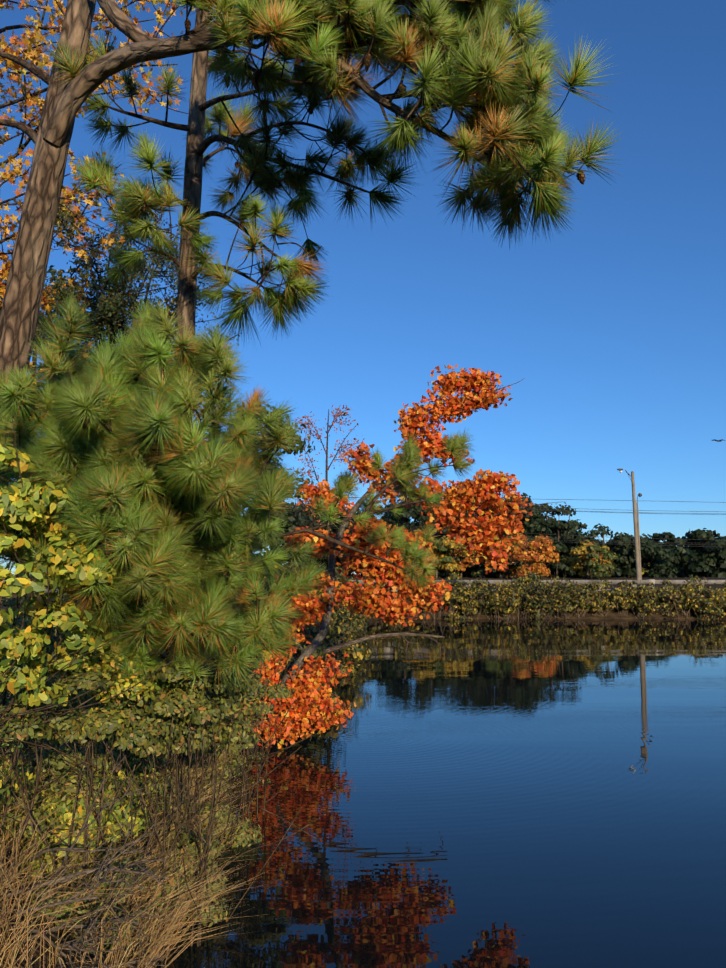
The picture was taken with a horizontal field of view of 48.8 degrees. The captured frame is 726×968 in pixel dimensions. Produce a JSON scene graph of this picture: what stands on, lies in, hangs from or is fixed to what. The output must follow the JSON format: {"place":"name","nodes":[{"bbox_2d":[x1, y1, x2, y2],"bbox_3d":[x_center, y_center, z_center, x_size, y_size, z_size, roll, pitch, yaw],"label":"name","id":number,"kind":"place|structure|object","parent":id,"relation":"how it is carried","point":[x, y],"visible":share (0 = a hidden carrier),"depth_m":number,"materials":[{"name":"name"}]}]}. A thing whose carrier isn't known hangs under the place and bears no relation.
{"place":"outdoors","nodes":[
{"label":"outdoors","id":0,"kind":"place"},
{"bbox_2d":[0,574,725,967],"bbox_3d":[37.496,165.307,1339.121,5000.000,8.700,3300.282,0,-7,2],"label":"ground","id":1,"kind":"structure","parent":0,"point":[612,612],"depth_m":54.22,"materials":[{"name":"brown soil"}]},
{"bbox_2d":[2,697,204,967],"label":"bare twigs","id":2,"kind":"object","parent":1,"relation":"on","point":[94,924],"visible":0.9,"depth_m":4.40,"materials":[{"name":"brown wood"}]},
{"bbox_2d":[0,690,276,967],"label":"dry grass","id":3,"kind":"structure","parent":1,"relation":"on","point":[154,949],"depth_m":4.87,"materials":[{"name":"beige plant"}]},
{"bbox_2d":[0,419,319,967],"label":"bank shrubs","id":4,"kind":"object","parent":1,"relation":"on","point":[17,513],"depth_m":5.20,"materials":[{"name":"green plant"}]},
{"bbox_2d":[0,291,331,729],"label":"pine","id":5,"kind":"object","parent":1,"relation":"on","point":[170,578],"depth_m":4.86,"materials":[{"name":"green plant"}]},
{"bbox_2d":[0,367,257,693],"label":"pine cones","id":6,"kind":"object","parent":5,"relation":"attached to","point":[108,553],"visible":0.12,"depth_m":4.94,"materials":[{"name":"brown plant"}]},
{"bbox_2d":[0,0,364,652],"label":"trees","id":7,"kind":"object","parent":1,"relation":"on","point":[107,303],"depth_m":11.43,"materials":[{"name":"plant"}]},
{"bbox_2d":[0,259,380,713],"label":"shore trees","id":8,"kind":"object","parent":1,"relation":"on","point":[346,620],"depth_m":20.73,"materials":[{"name":"orange plant"}]},
{"bbox_2d":[37,1,426,717],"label":"pine","id":9,"kind":"object","parent":1,"relation":"on","point":[135,195],"depth_m":6.85,"materials":[{"name":"green plant"}]},
{"bbox_2d":[89,64,316,307],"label":"pine cones","id":10,"kind":"object","parent":9,"relation":"attached to","point":[144,207],"visible":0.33,"depth_m":6.76,"materials":[{"name":"brown plant"}]},
{"bbox_2d":[0,0,622,485],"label":"pine","id":11,"kind":"object","parent":1,"relation":"on","point":[499,91],"depth_m":5.37,"materials":[{"name":"green plant"}]},
{"bbox_2d":[184,1,584,204],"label":"pine cones","id":12,"kind":"object","parent":11,"relation":"hanging from","point":[367,62],"visible":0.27,"depth_m":5.34,"materials":[{"name":"brown plant"}]},
{"bbox_2d":[3,579,724,592],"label":"road","id":13,"kind":"structure","parent":1,"relation":"on","point":[647,581],"depth_m":57.93,"materials":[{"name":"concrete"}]},
{"bbox_2d":[258,428,480,595],"bbox_3d":[-0.076,0.258,8.868,3.285,2.011,1.600,5,-8,-33],"label":"pine","id":14,"kind":"object","parent":1,"relation":"on","point":[399,472],"depth_m":9.22,"materials":[{"name":"green plant"}]},
{"bbox_2d":[364,498,409,557],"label":"pine cones","id":15,"kind":"object","parent":14,"relation":"attached to","point":[367,549],"visible":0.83,"depth_m":9.04,"materials":[{"name":"brown plant"}]},
{"bbox_2d":[244,364,565,748],"bbox_3d":[0.666,1.079,12.517,5.089,5.965,1.242,0,-7,2],"label":"autumn tree","id":16,"kind":"object","parent":1,"relation":"on","point":[483,535],"depth_m":12.54,"materials":[{"name":"orange plant"}]},
{"bbox_2d":[323,632,444,662],"bbox_3d":[0.323,2.519,12.287,1.877,0.466,0.184,0,-7,2],"label":"dead branch","id":17,"kind":"object","parent":16,"relation":"attached to","point":[350,643],"visible":1,"depth_m":12.32,"materials":[{"name":"brown wood"}]},
{"bbox_2d":[270,493,725,578],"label":"trees","id":18,"kind":"object","parent":1,"relation":"on","point":[671,560],"depth_m":101.48,"materials":[{"name":"green plant"}]},
{"bbox_2d":[339,564,725,619],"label":"causeway shrubs","id":19,"kind":"object","parent":1,"relation":"on","point":[511,602],"depth_m":54.56,"materials":[{"name":"green plant"}]},
{"bbox_2d":[631,471,641,586],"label":"lamp post poles","id":20,"kind":"object","parent":1,"relation":"on","point":[637,545],"visible":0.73,"depth_m":59.69,"materials":[{"name":"grey metal"}]},
{"bbox_2d":[287,497,725,546],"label":"wires","id":21,"kind":"object","parent":20,"relation":"attached to","point":[590,536],"visible":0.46,"depth_m":68.98,"materials":[{"name":"black metal"}]},
{"bbox_2d":[617,469,641,501],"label":"lamp post lanterns","id":22,"kind":"object","parent":20,"relation":"attached to","point":[639,494],"visible":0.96,"depth_m":60.08,"materials":[{"name":"grey metal"}]},
{"bbox_2d":[0,0,725,573],"label":"sky","id":23,"kind":"structure","parent":0,"point":[614,326],"materials":[{"name":"blue"}]},
{"bbox_2d":[130,619,725,967],"bbox_3d":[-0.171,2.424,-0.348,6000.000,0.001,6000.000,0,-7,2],"label":"water","id":24,"kind":"structure","parent":0,"point":[516,793],"depth_m":8.63,"materials":[{"name":"blue liquid"}]}
]}

